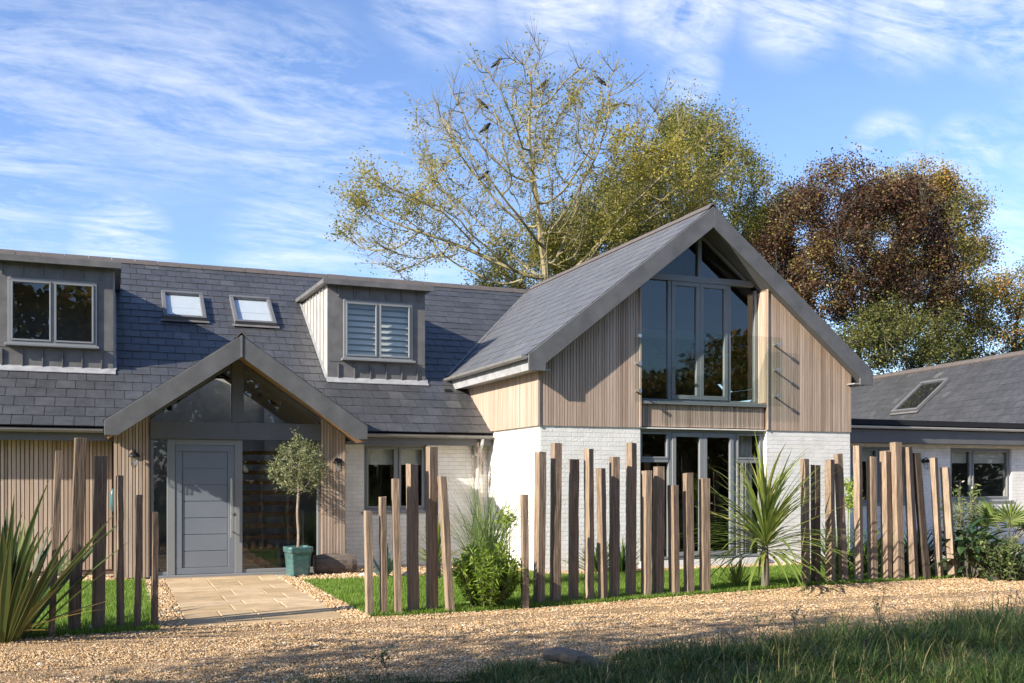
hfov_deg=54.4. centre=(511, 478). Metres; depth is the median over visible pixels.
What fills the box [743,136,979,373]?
copper beech
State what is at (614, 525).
timber stake
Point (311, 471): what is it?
olive tree
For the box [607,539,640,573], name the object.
shrub
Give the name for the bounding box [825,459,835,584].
timber stake
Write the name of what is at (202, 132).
sky
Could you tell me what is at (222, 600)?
path
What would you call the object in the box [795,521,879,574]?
shrub
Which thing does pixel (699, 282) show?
gable window
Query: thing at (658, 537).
timber stake
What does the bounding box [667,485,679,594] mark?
timber stake
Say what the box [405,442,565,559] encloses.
pampas grass
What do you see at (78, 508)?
timber stake
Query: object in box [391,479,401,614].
timber stake
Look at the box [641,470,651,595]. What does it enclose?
timber stake
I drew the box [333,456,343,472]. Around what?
wall lantern
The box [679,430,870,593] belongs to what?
cordyline
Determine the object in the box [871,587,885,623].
weed
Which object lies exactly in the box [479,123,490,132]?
bird
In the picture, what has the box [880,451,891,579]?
timber stake
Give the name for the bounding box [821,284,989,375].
holly tree
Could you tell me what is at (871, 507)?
timber stake
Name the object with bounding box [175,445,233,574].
front door
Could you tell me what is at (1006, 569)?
flowering shrub
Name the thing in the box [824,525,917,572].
shrub
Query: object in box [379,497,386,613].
timber stake
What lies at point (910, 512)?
timber stake
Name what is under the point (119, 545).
timber stake
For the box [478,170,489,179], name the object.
bird
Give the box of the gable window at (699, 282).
[642,236,766,407]
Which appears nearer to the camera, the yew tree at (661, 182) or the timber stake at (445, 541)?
the timber stake at (445, 541)
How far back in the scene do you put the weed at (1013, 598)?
10.78 m
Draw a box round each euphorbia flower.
[493,505,518,558]
[844,477,864,572]
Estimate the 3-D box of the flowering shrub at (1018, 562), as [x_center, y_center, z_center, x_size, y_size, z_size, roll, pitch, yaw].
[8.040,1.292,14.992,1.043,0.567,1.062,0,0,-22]
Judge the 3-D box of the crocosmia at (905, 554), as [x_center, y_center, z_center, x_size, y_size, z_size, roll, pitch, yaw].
[6.184,1.077,16.129,1.449,0.946,1.821,0,0,-45]
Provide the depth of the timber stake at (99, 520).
10.19 m
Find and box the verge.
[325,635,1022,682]
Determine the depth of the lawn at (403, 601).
12.86 m
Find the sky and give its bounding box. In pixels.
[0,0,1023,401]
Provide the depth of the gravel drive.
9.76 m
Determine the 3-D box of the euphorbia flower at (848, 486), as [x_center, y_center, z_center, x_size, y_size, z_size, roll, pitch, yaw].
[5.439,0.751,16.081,0.460,1.597,0.396,0,0,-22]
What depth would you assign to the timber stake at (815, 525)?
14.66 m
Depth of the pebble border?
16.33 m
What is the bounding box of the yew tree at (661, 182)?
[537,163,707,274]
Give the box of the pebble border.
[28,544,1023,628]
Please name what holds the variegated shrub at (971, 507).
on the ground at (944, 566)
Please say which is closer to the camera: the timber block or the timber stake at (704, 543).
the timber stake at (704, 543)
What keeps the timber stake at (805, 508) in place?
on the ground at (944, 566)
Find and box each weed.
[363,645,393,667]
[738,608,775,638]
[788,601,805,632]
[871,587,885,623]
[995,587,1021,615]
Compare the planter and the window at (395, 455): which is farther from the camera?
the window at (395, 455)
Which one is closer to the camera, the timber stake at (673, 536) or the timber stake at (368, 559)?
the timber stake at (368, 559)
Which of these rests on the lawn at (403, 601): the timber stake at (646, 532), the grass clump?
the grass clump
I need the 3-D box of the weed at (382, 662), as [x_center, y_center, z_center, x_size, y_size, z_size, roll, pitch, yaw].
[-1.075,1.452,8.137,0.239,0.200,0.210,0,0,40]
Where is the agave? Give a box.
[362,543,403,575]
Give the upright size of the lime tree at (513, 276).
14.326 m
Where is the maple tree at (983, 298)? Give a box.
[936,251,1023,364]
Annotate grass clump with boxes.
[713,549,760,585]
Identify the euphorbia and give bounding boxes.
[451,536,525,608]
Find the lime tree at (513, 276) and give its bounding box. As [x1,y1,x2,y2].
[458,176,661,289]
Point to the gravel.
(170, 614)
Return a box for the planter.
[283,545,312,576]
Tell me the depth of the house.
18.10 m
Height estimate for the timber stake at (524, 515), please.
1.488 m
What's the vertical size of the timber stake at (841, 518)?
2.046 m
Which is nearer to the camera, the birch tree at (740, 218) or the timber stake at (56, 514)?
the timber stake at (56, 514)
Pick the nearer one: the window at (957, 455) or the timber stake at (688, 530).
the timber stake at (688, 530)
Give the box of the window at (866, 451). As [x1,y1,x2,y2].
[851,446,904,505]
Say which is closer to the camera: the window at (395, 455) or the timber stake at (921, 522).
the timber stake at (921, 522)
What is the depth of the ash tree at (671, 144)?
37.27 m
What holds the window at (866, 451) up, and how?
in the house
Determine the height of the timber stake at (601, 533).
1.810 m
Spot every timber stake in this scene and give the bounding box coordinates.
[48,451,61,637]
[68,438,86,630]
[91,456,107,629]
[115,475,123,628]
[134,494,142,627]
[151,512,158,625]
[364,510,373,615]
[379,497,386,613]
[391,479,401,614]
[406,464,418,612]
[425,446,437,610]
[437,476,454,611]
[520,494,528,608]
[533,451,545,603]
[550,443,561,600]
[568,459,578,598]
[584,449,593,599]
[596,468,607,598]
[609,457,619,597]
[625,442,636,595]
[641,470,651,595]
[652,466,664,594]
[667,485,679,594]
[683,473,693,593]
[699,478,710,591]
[800,459,809,583]
[811,465,820,582]
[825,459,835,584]
[833,454,847,582]
[853,445,863,580]
[866,456,877,579]
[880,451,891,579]
[890,442,904,580]
[902,447,918,580]
[913,453,930,578]
[930,458,942,577]
[940,467,956,578]
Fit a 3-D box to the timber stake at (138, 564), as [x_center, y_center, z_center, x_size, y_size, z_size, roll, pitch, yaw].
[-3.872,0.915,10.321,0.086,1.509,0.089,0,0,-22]
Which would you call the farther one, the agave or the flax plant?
the agave
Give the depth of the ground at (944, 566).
17.98 m
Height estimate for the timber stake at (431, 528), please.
2.055 m
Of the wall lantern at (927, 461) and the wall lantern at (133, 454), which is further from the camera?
the wall lantern at (927, 461)
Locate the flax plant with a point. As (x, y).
(24, 603)
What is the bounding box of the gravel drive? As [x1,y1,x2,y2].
[0,575,1023,682]
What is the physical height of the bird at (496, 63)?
0.407 m
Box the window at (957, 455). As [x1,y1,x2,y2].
[950,448,1013,502]
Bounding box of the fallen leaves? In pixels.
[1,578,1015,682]
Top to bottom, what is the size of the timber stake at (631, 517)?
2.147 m
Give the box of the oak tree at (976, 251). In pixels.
[859,141,1009,353]
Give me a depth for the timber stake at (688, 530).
13.38 m
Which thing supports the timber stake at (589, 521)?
on the ground at (944, 566)
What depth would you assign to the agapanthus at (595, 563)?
16.33 m
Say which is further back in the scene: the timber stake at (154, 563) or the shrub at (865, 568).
the shrub at (865, 568)
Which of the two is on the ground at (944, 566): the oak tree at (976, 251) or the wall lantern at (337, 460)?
the oak tree at (976, 251)
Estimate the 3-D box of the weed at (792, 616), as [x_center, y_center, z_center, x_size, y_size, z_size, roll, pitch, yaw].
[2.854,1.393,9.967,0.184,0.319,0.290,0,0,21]
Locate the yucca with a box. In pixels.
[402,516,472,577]
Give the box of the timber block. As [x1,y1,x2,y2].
[313,553,356,573]
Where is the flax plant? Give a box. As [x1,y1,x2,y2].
[0,481,126,642]
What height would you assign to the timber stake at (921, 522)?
2.075 m
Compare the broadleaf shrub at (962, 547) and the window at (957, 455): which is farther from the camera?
the window at (957, 455)
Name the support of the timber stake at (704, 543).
on the ground at (944, 566)
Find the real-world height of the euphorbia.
0.915 m
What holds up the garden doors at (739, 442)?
in the house
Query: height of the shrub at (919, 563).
0.945 m
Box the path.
[164,575,344,626]
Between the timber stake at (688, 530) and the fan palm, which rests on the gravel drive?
the fan palm
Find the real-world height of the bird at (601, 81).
0.407 m
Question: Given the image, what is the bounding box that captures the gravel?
[0,561,1023,682]
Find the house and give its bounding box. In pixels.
[0,202,1023,579]
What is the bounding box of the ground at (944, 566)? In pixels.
[904,561,1014,573]
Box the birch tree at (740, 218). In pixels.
[590,88,801,261]
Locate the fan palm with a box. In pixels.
[962,497,1023,547]
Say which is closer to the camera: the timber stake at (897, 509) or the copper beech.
the timber stake at (897, 509)
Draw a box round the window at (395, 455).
[362,445,425,513]
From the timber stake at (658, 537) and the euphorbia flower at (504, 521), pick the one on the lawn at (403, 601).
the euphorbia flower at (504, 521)
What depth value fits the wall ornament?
16.15 m
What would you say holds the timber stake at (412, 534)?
on the ground at (944, 566)
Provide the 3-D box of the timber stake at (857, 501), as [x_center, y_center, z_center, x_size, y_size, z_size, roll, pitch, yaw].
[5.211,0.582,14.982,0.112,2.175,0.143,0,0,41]
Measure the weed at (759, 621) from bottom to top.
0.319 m
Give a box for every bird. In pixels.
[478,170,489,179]
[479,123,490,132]
[490,58,502,67]
[595,76,606,86]
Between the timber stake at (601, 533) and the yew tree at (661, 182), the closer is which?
the timber stake at (601, 533)
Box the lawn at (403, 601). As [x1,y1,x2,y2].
[23,569,983,637]
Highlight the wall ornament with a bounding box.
[110,489,113,510]
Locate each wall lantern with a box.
[128,449,139,467]
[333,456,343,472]
[921,458,929,469]
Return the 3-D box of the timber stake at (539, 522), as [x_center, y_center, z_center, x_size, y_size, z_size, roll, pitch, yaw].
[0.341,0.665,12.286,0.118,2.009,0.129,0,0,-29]
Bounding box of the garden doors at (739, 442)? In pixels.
[640,429,762,560]
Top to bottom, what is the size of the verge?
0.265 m
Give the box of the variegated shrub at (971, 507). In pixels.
[940,479,995,569]
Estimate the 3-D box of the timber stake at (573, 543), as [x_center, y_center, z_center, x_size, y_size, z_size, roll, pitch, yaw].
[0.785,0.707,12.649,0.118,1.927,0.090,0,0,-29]
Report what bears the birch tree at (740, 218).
on the ground at (944, 566)
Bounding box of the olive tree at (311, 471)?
[263,426,329,546]
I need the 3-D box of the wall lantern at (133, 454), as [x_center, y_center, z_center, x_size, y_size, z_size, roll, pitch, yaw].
[-5.772,-0.312,15.209,0.180,0.283,0.220,0,0,-22]
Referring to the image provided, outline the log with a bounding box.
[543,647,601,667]
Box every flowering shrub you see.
[962,532,1023,580]
[1013,551,1023,577]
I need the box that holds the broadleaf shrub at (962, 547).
[928,518,1009,581]
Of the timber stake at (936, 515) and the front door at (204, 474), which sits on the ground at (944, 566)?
the timber stake at (936, 515)
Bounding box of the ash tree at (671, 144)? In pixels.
[318,13,758,288]

